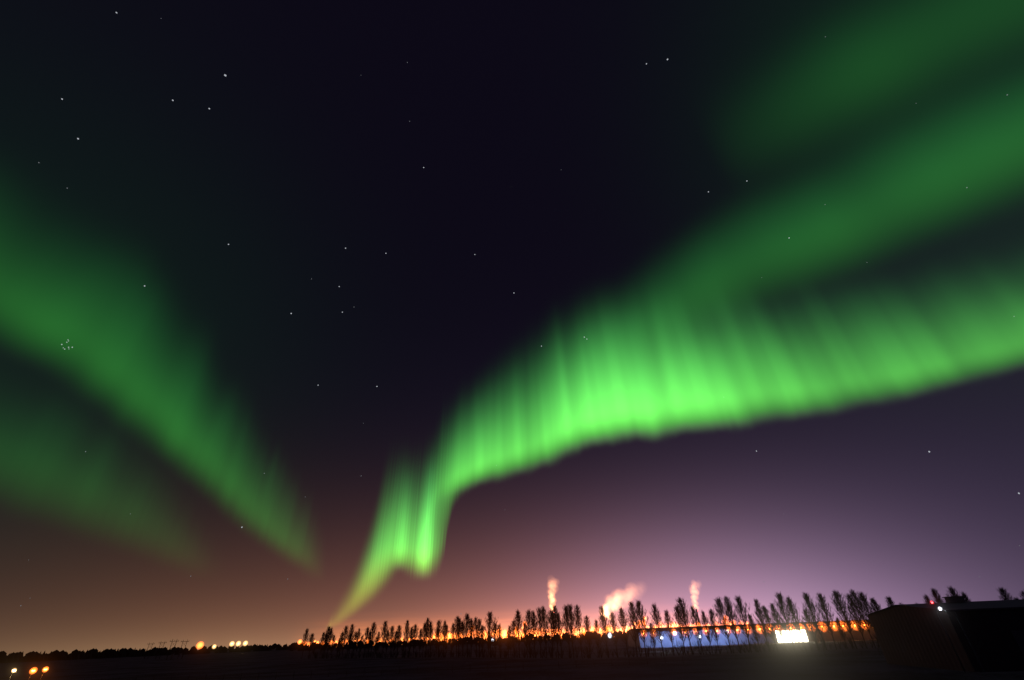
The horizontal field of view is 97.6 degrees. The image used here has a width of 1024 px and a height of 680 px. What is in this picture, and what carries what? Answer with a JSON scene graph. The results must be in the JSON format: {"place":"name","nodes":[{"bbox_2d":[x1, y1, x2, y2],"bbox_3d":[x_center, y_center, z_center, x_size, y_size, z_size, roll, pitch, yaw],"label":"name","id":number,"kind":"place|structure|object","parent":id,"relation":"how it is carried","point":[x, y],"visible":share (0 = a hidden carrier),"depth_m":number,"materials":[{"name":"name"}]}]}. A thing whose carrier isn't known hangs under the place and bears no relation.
{"place":"outdoors","nodes":[
{"label":"outdoors","id":0,"kind":"place"},
{"bbox_2d":[67,649,881,679],"bbox_3d":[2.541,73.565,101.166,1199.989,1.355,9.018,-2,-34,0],"label":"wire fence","id":1,"kind":"object","parent":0,"point":[511,665],"visible":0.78,"depth_m":101.22,"materials":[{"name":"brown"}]},
{"bbox_2d":[0,634,1023,679],"bbox_3d":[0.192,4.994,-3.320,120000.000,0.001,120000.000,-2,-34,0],"label":"ground","id":2,"kind":"structure","parent":0,"point":[838,667],"depth_m":127.30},
{"bbox_2d":[0,642,302,662],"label":"treeline","id":3,"kind":"object","parent":2,"relation":"on","point":[55,655],"visible":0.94,"depth_m":731.38,"materials":[{"name":"grey"}]},
{"bbox_2d":[144,640,188,659],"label":"power pylons","id":4,"kind":"object","parent":2,"relation":"on","point":[169,649],"visible":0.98,"depth_m":397.27,"materials":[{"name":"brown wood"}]},
{"bbox_2d":[301,629,309,658],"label":"poplar","id":5,"kind":"object","parent":2,"relation":"on","point":[305,641],"visible":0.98,"depth_m":255.79,"materials":[{"name":"black plant"}]},
{"bbox_2d":[307,633,314,652],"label":"poplar","id":6,"kind":"object","parent":2,"relation":"on","point":[311,641],"visible":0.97,"depth_m":252.02,"materials":[{"name":"black plant"}]},
{"bbox_2d":[319,632,324,658],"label":"poplar","id":7,"kind":"object","parent":2,"relation":"on","point":[322,641],"visible":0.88,"depth_m":245.19,"materials":[{"name":"black plant"}]},
{"bbox_2d":[323,627,331,658],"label":"poplar","id":8,"kind":"object","parent":2,"relation":"on","point":[327,630],"visible":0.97,"depth_m":244.19,"materials":[{"name":"black plant"}]},
{"bbox_2d":[326,629,333,658],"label":"poplar","id":9,"kind":"object","parent":2,"relation":"on","point":[330,638],"visible":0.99,"depth_m":242.88,"materials":[{"name":"black plant"}]},
{"bbox_2d":[330,635,336,654],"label":"poplar","id":10,"kind":"object","parent":2,"relation":"on","point":[333,643],"visible":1,"depth_m":240.01,"materials":[{"name":"black plant"}]},
{"bbox_2d":[339,626,348,653],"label":"poplar","id":11,"kind":"object","parent":2,"relation":"on","point":[345,631],"visible":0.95,"depth_m":234.66,"materials":[{"name":"black plant"}]},
{"bbox_2d":[347,624,354,657],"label":"poplar","id":12,"kind":"object","parent":2,"relation":"on","point":[351,630],"visible":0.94,"depth_m":231.85,"materials":[{"name":"black plant"}]},
{"bbox_2d":[351,631,357,657],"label":"poplar","id":13,"kind":"object","parent":2,"relation":"on","point":[353,648],"visible":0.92,"depth_m":228.41,"materials":[{"name":"black plant"}]},
{"bbox_2d":[354,628,361,657],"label":"poplar","id":14,"kind":"object","parent":2,"relation":"on","point":[358,635],"visible":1,"depth_m":227.42,"materials":[{"name":"black plant"}]},
{"bbox_2d":[362,627,369,656],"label":"poplar","id":15,"kind":"object","parent":2,"relation":"on","point":[366,636],"visible":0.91,"depth_m":225.30,"materials":[{"name":"black plant"}]},
{"bbox_2d":[366,632,371,652],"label":"poplar","id":16,"kind":"object","parent":2,"relation":"on","point":[368,637],"visible":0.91,"depth_m":222.91,"materials":[{"name":"black plant"}]},
{"bbox_2d":[368,621,376,657],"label":"poplar","id":17,"kind":"object","parent":2,"relation":"on","point":[373,633],"visible":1,"depth_m":223.04,"materials":[{"name":"black plant"}]},
{"bbox_2d":[375,632,380,657],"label":"poplar","id":18,"kind":"object","parent":2,"relation":"on","point":[378,639],"visible":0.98,"depth_m":218.46,"materials":[{"name":"black plant"}]},
{"bbox_2d":[379,620,389,657],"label":"poplar","id":19,"kind":"object","parent":2,"relation":"on","point":[384,630],"visible":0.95,"depth_m":218.32,"materials":[{"name":"black plant"}]},
{"bbox_2d":[384,630,390,652],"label":"poplar","id":20,"kind":"object","parent":2,"relation":"on","point":[387,640],"visible":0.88,"depth_m":215.77,"materials":[{"name":"black plant"}]},
{"bbox_2d":[387,625,394,657],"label":"poplar","id":21,"kind":"object","parent":2,"relation":"on","point":[392,631],"visible":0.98,"depth_m":214.78,"materials":[{"name":"black plant"}]},
{"bbox_2d":[392,631,397,657],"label":"poplar","id":22,"kind":"object","parent":2,"relation":"on","point":[393,641],"visible":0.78,"depth_m":212.33,"materials":[{"name":"black plant"}]},
{"bbox_2d":[394,624,403,652],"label":"poplar","id":23,"kind":"object","parent":2,"relation":"on","point":[398,636],"visible":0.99,"depth_m":211.51,"materials":[{"name":"black plant"}]},
{"bbox_2d":[402,620,409,649],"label":"poplar","id":24,"kind":"object","parent":2,"relation":"on","point":[406,631],"visible":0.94,"depth_m":209.09,"materials":[{"name":"black plant"}]},
{"bbox_2d":[406,626,413,654],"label":"poplar","id":25,"kind":"object","parent":2,"relation":"on","point":[410,641],"visible":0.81,"depth_m":206.43,"materials":[{"name":"black plant"}]},
{"bbox_2d":[410,624,419,657],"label":"poplar","id":26,"kind":"object","parent":2,"relation":"on","point":[414,629],"visible":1,"depth_m":205.41,"materials":[{"name":"black plant"}]},
{"bbox_2d":[418,628,421,652],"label":"poplar","id":27,"kind":"object","parent":2,"relation":"on","point":[420,644],"visible":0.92,"depth_m":203.47,"materials":[{"name":"black plant"}]},
{"bbox_2d":[419,622,425,657],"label":"poplar","id":28,"kind":"object","parent":2,"relation":"on","point":[421,637],"visible":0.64,"depth_m":203.30,"materials":[{"name":"black plant"}]},
{"bbox_2d":[422,618,430,657],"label":"poplar","id":29,"kind":"object","parent":2,"relation":"on","point":[426,630],"visible":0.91,"depth_m":201.84,"materials":[{"name":"black plant"}]},
{"bbox_2d":[426,620,434,648],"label":"poplar","id":30,"kind":"object","parent":2,"relation":"on","point":[429,633],"visible":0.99,"depth_m":200.06,"materials":[{"name":"black plant"}]},
{"bbox_2d":[433,630,439,653],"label":"poplar","id":31,"kind":"object","parent":2,"relation":"on","point":[436,647],"visible":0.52,"depth_m":197.59,"materials":[{"name":"black plant"}]},
{"bbox_2d":[433,620,443,656],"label":"poplar","id":32,"kind":"object","parent":2,"relation":"on","point":[438,629],"visible":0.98,"depth_m":196.86,"materials":[{"name":"black plant"}]},
{"bbox_2d":[440,621,446,650],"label":"poplar","id":33,"kind":"object","parent":2,"relation":"on","point":[444,624],"visible":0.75,"depth_m":196.38,"materials":[{"name":"black plant"}]},
{"bbox_2d":[443,625,449,656],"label":"poplar","id":34,"kind":"object","parent":2,"relation":"on","point":[446,631],"visible":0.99,"depth_m":193.14,"materials":[{"name":"black plant"}]},
{"bbox_2d":[448,622,456,656],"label":"poplar","id":35,"kind":"object","parent":2,"relation":"on","point":[451,636],"visible":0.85,"depth_m":192.69,"materials":[{"name":"black plant"}]},
{"bbox_2d":[452,616,459,656],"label":"poplar","id":36,"kind":"object","parent":2,"relation":"on","point":[456,619],"visible":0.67,"depth_m":191.06,"materials":[{"name":"black plant"}]},
{"bbox_2d":[290,631,626,650],"bbox_3d":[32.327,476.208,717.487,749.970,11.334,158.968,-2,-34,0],"label":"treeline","id":37,"kind":"object","parent":2,"relation":"on","point":[299,647],"visible":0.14,"depth_m":713.23,"materials":[{"name":"grey"}]},
{"bbox_2d":[454,618,462,652],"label":"poplar","id":38,"kind":"object","parent":2,"relation":"on","point":[457,631],"visible":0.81,"depth_m":188.28,"materials":[{"name":"black plant"}]},
{"bbox_2d":[457,621,465,657],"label":"poplar","id":39,"kind":"object","parent":2,"relation":"on","point":[461,634],"visible":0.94,"depth_m":185.87,"materials":[{"name":"black plant"}]},
{"bbox_2d":[461,614,471,654],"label":"poplar","id":40,"kind":"object","parent":2,"relation":"on","point":[466,617],"visible":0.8,"depth_m":186.21,"materials":[{"name":"black plant"}]},
{"bbox_2d":[465,618,474,656],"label":"poplar","id":41,"kind":"object","parent":2,"relation":"on","point":[470,629],"visible":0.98,"depth_m":182.65,"materials":[{"name":"black plant"}]},
{"bbox_2d":[471,616,478,654],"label":"poplar","id":42,"kind":"object","parent":2,"relation":"on","point":[475,623],"visible":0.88,"depth_m":182.11,"materials":[{"name":"black plant"}]},
{"bbox_2d":[473,619,484,649],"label":"poplar","id":43,"kind":"object","parent":2,"relation":"on","point":[479,626],"visible":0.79,"depth_m":180.50,"materials":[{"name":"black plant"}]},
{"bbox_2d":[478,625,485,657],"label":"poplar","id":44,"kind":"object","parent":2,"relation":"on","point":[482,631],"visible":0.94,"depth_m":176.99,"materials":[{"name":"black plant"}]},
{"bbox_2d":[482,611,497,657],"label":"poplar","id":45,"kind":"object","parent":2,"relation":"on","point":[489,621],"visible":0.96,"depth_m":174.73,"materials":[{"name":"black plant"}]},
{"bbox_2d":[490,623,498,657],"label":"poplar","id":46,"kind":"object","parent":2,"relation":"on","point":[494,634],"visible":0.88,"depth_m":171.28,"materials":[{"name":"black plant"}]},
{"bbox_2d":[495,623,504,657],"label":"poplar","id":47,"kind":"object","parent":2,"relation":"on","point":[499,632],"visible":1,"depth_m":169.29,"materials":[{"name":"black plant"}]},
{"bbox_2d":[507,625,512,654],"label":"poplar","id":48,"kind":"object","parent":2,"relation":"on","point":[509,637],"visible":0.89,"depth_m":165.24,"materials":[{"name":"black plant"}]},
{"bbox_2d":[509,621,516,657],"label":"poplar","id":49,"kind":"object","parent":2,"relation":"on","point":[513,637],"visible":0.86,"depth_m":163.65,"materials":[{"name":"black plant"}]},
{"bbox_2d":[512,609,524,657],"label":"poplar","id":50,"kind":"object","parent":2,"relation":"on","point":[517,623],"visible":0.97,"depth_m":162.72,"materials":[{"name":"black plant"}]},
{"bbox_2d":[521,623,528,657],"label":"poplar","id":51,"kind":"object","parent":2,"relation":"on","point":[525,627],"visible":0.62,"depth_m":159.74,"materials":[{"name":"black plant"}]},
{"bbox_2d":[522,609,535,657],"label":"poplar","id":52,"kind":"object","parent":2,"relation":"on","point":[528,619],"visible":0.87,"depth_m":159.16,"materials":[{"name":"black plant"}]},
{"bbox_2d":[529,611,538,651],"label":"poplar","id":53,"kind":"object","parent":2,"relation":"on","point":[532,635],"visible":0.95,"depth_m":157.22,"materials":[{"name":"black plant"}]},
{"bbox_2d":[533,607,542,657],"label":"poplar","id":54,"kind":"object","parent":2,"relation":"on","point":[540,640],"visible":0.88,"depth_m":155.99,"materials":[{"name":"black plant"}]},
{"bbox_2d":[539,606,549,657],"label":"poplar","id":55,"kind":"object","parent":2,"relation":"on","point":[544,631],"visible":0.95,"depth_m":154.85,"materials":[{"name":"black plant"}]},
{"bbox_2d":[545,610,555,657],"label":"poplar","id":56,"kind":"object","parent":2,"relation":"on","point":[550,619],"visible":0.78,"depth_m":152.00,"materials":[{"name":"black plant"}]},
{"bbox_2d":[550,603,561,657],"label":"poplar","id":57,"kind":"object","parent":2,"relation":"on","point":[554,611],"visible":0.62,"depth_m":151.58,"materials":[{"name":"black plant"}]},
{"bbox_2d":[554,613,564,656],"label":"poplar","id":58,"kind":"object","parent":2,"relation":"on","point":[558,622],"visible":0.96,"depth_m":148.04,"materials":[{"name":"black plant"}]},
{"bbox_2d":[560,603,574,654],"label":"poplar","id":59,"kind":"object","parent":2,"relation":"on","point":[565,624],"visible":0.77,"depth_m":147.09,"materials":[{"name":"black plant"}]},
{"bbox_2d":[562,604,577,657],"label":"poplar","id":60,"kind":"object","parent":2,"relation":"on","point":[571,617],"visible":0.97,"depth_m":145.58,"materials":[{"name":"black plant"}]},
{"bbox_2d":[572,604,583,657],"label":"poplar","id":61,"kind":"object","parent":2,"relation":"on","point":[577,615],"visible":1,"depth_m":144.28,"materials":[{"name":"black plant"}]},
{"bbox_2d":[434,609,733,643],"bbox_3d":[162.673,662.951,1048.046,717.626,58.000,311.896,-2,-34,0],"label":"refinery plant","id":62,"kind":"object","parent":2,"relation":"on","point":[607,628],"visible":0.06,"depth_m":1004.28,"materials":[{"name":"grey metal"}]},
{"bbox_2d":[582,615,592,657],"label":"poplar","id":63,"kind":"object","parent":2,"relation":"on","point":[586,627],"visible":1,"depth_m":141.93,"materials":[{"name":"black plant"}]},
{"bbox_2d":[592,619,602,657],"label":"poplar","id":64,"kind":"object","parent":2,"relation":"on","point":[596,627],"visible":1,"depth_m":139.74,"materials":[{"name":"black plant"}]},
{"bbox_2d":[597,605,609,657],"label":"poplar","id":65,"kind":"object","parent":2,"relation":"on","point":[602,614],"visible":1,"depth_m":140.21,"materials":[{"name":"black plant"}]},
{"bbox_2d":[606,611,619,655],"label":"poplar","id":66,"kind":"object","parent":2,"relation":"on","point":[614,628],"visible":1,"depth_m":138.99,"materials":[{"name":"black plant"}]},
{"bbox_2d":[617,606,630,653],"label":"poplar","id":67,"kind":"object","parent":2,"relation":"on","point":[622,621],"visible":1,"depth_m":138.60,"materials":[{"name":"black plant"}]},
{"bbox_2d":[625,601,639,656],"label":"poplar","id":68,"kind":"object","parent":2,"relation":"on","point":[631,613],"visible":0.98,"depth_m":138.86,"materials":[{"name":"black plant"}]},
{"bbox_2d":[632,599,649,656],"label":"poplar","id":69,"kind":"object","parent":2,"relation":"on","point":[641,617],"visible":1,"depth_m":138.52,"materials":[{"name":"black plant"}]},
{"bbox_2d":[648,622,656,655],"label":"poplar","id":70,"kind":"object","parent":2,"relation":"on","point":[652,633],"visible":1,"depth_m":135.69,"materials":[{"name":"black plant"}]},
{"bbox_2d":[649,604,663,655],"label":"poplar","id":71,"kind":"object","parent":2,"relation":"on","point":[655,613],"visible":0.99,"depth_m":138.19,"materials":[{"name":"black plant"}]},
{"bbox_2d":[661,610,674,655],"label":"poplar","id":72,"kind":"object","parent":2,"relation":"on","point":[668,627],"visible":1,"depth_m":137.63,"materials":[{"name":"black plant"}]},
{"bbox_2d":[672,605,686,654],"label":"poplar","id":73,"kind":"object","parent":2,"relation":"on","point":[678,615],"visible":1,"depth_m":137.17,"materials":[{"name":"black plant"}]},
{"bbox_2d":[676,596,693,654],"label":"poplar","id":74,"kind":"object","parent":2,"relation":"on","point":[687,630],"visible":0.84,"depth_m":138.87,"materials":[{"name":"black plant"}]},
{"bbox_2d":[688,604,703,654],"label":"poplar","id":75,"kind":"object","parent":2,"relation":"on","point":[696,622],"visible":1,"depth_m":137.65,"materials":[{"name":"black plant"}]},
{"bbox_2d":[700,610,713,653],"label":"poplar","id":76,"kind":"object","parent":2,"relation":"on","point":[704,618],"visible":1,"depth_m":136.45,"materials":[{"name":"black plant"}]},
{"bbox_2d":[707,608,719,653],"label":"poplar","id":77,"kind":"object","parent":2,"relation":"on","point":[712,618],"visible":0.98,"depth_m":137.53,"materials":[{"name":"black plant"}]},
{"bbox_2d":[712,595,732,653],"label":"poplar","id":78,"kind":"object","parent":2,"relation":"on","point":[719,608],"visible":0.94,"depth_m":138.62,"materials":[{"name":"black plant"}]},
{"bbox_2d":[722,597,741,652],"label":"poplar","id":79,"kind":"object","parent":2,"relation":"on","point":[730,610],"visible":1,"depth_m":137.89,"materials":[{"name":"black plant"}]},
{"bbox_2d":[732,595,751,652],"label":"poplar","id":80,"kind":"object","parent":2,"relation":"on","point":[738,600],"visible":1,"depth_m":137.65,"materials":[{"name":"black plant"}]},
{"bbox_2d":[740,637,752,652],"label":"hedge shrub","id":81,"kind":"object","parent":2,"relation":"on","point":[744,643],"visible":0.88,"depth_m":134.62,"materials":[{"name":"black plant"}]},
{"bbox_2d":[627,620,876,647],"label":"warehouse","id":82,"kind":"structure","parent":2,"relation":"on","point":[826,636],"depth_m":215.01,"materials":[{"name":"blue"}]},
{"bbox_2d":[747,614,761,652],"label":"poplar","id":83,"kind":"object","parent":2,"relation":"on","point":[753,624],"visible":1,"depth_m":135.88,"materials":[{"name":"black plant"}]},
{"bbox_2d":[753,597,768,649],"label":"poplar","id":84,"kind":"object","parent":2,"relation":"on","point":[760,616],"visible":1,"depth_m":137.72,"materials":[{"name":"black plant"}]},
{"bbox_2d":[761,605,778,651],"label":"poplar","id":85,"kind":"object","parent":2,"relation":"on","point":[771,627],"visible":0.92,"depth_m":137.05,"materials":[{"name":"black plant"}]},
{"bbox_2d":[768,603,786,651],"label":"poplar","id":86,"kind":"object","parent":2,"relation":"on","point":[774,614],"visible":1,"depth_m":137.04,"materials":[{"name":"black plant"}]},
{"bbox_2d":[774,592,795,650],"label":"poplar","id":87,"kind":"object","parent":2,"relation":"on","point":[780,605],"visible":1,"depth_m":137.65,"materials":[{"name":"black plant"}]},
{"bbox_2d":[785,595,806,650],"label":"poplar","id":88,"kind":"object","parent":2,"relation":"on","point":[797,626],"visible":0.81,"depth_m":137.37,"materials":[{"name":"black plant"}]},
{"bbox_2d":[799,608,818,650],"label":"poplar","id":89,"kind":"object","parent":2,"relation":"on","point":[807,617],"visible":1,"depth_m":136.16,"materials":[{"name":"black plant"}]},
{"bbox_2d":[801,592,826,649],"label":"poplar","id":90,"kind":"object","parent":2,"relation":"on","point":[810,605],"visible":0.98,"depth_m":137.91,"materials":[{"name":"black plant"}]},
{"bbox_2d":[810,636,821,649],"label":"hedge shrub","id":91,"kind":"object","parent":2,"relation":"on","point":[815,641],"visible":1,"depth_m":133.09,"materials":[{"name":"black plant"}]},
{"bbox_2d":[816,592,836,649],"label":"poplar","id":92,"kind":"object","parent":2,"relation":"on","point":[822,604],"visible":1,"depth_m":136.92,"materials":[{"name":"black plant"}]},
{"bbox_2d":[835,618,847,648],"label":"poplar","id":93,"kind":"object","parent":2,"relation":"on","point":[841,628],"visible":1,"depth_m":134.92,"materials":[{"name":"black plant"}]},
{"bbox_2d":[830,589,857,648],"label":"poplar","id":94,"kind":"object","parent":2,"relation":"on","point":[838,596],"visible":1,"depth_m":137.97,"materials":[{"name":"black plant"}]},
{"bbox_2d":[844,593,867,648],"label":"poplar","id":95,"kind":"object","parent":2,"relation":"on","point":[852,606],"visible":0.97,"depth_m":137.16,"materials":[{"name":"black plant"}]},
{"bbox_2d":[848,589,875,647],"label":"poplar","id":96,"kind":"object","parent":2,"relation":"on","point":[854,596],"visible":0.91,"depth_m":137.64,"materials":[{"name":"black plant"}]},
{"bbox_2d":[857,591,874,631],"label":"poplar","id":97,"kind":"object","parent":2,"relation":"on","point":[865,602],"visible":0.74,"depth_m":138.90,"materials":[{"name":"black plant"}]},
{"bbox_2d":[869,597,880,611],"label":"poplar","id":98,"kind":"object","parent":2,"relation":"on","point":[876,606],"visible":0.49,"depth_m":137.77,"materials":[{"name":"black plant"}]},
{"bbox_2d":[864,596,1023,671],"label":"dark shed","id":99,"kind":"structure","parent":2,"relation":"on","point":[986,636],"depth_m":66.20,"materials":[{"name":"grey"}]},
{"bbox_2d":[931,603,965,672],"bbox_3d":[62.251,42.353,63.909,0.350,8.250,0.350,-2,-34,0],"label":"corner mast","id":100,"kind":"object","parent":2,"relation":"on","point":[933,604],"visible":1,"depth_m":63.67,"materials":[{"name":"black metal"}]},
{"bbox_2d":[946,585,965,599],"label":"poplar","id":101,"kind":"object","parent":2,"relation":"on","point":[951,590],"visible":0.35,"depth_m":139.98,"materials":[{"name":"black plant"}]},
{"bbox_2d":[0,0,1023,655],"label":"sky","id":102,"kind":"structure","parent":0,"point":[577,172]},
{"bbox_2d":[159,652,882,679],"bbox_3d":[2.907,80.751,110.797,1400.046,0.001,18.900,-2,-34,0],"label":"country road","id":103,"kind":"structure","parent":0,"point":[526,666],"depth_m":110.98,"materials":[{"name":"asphalt"}]},
{"bbox_2d":[884,595,894,606],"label":"poplar","id":104,"kind":"object","parent":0,"point":[889,600],"visible":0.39,"depth_m":139.02,"materials":[{"name":"black plant"}]},
{"bbox_2d":[923,595,934,602],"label":"poplar","id":105,"kind":"object","parent":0,"point":[927,599],"visible":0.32,"depth_m":138.75,"materials":[{"name":"black plant"}]},
{"bbox_2d":[929,587,945,602],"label":"poplar","id":106,"kind":"object","parent":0,"point":[938,598],"visible":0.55,"depth_m":139.12,"materials":[{"name":"black plant"}]},
{"bbox_2d":[996,586,1012,599],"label":"poplar","id":107,"kind":"object","parent":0,"point":[1003,594],"visible":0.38,"depth_m":139.53,"materials":[{"name":"black plant"}]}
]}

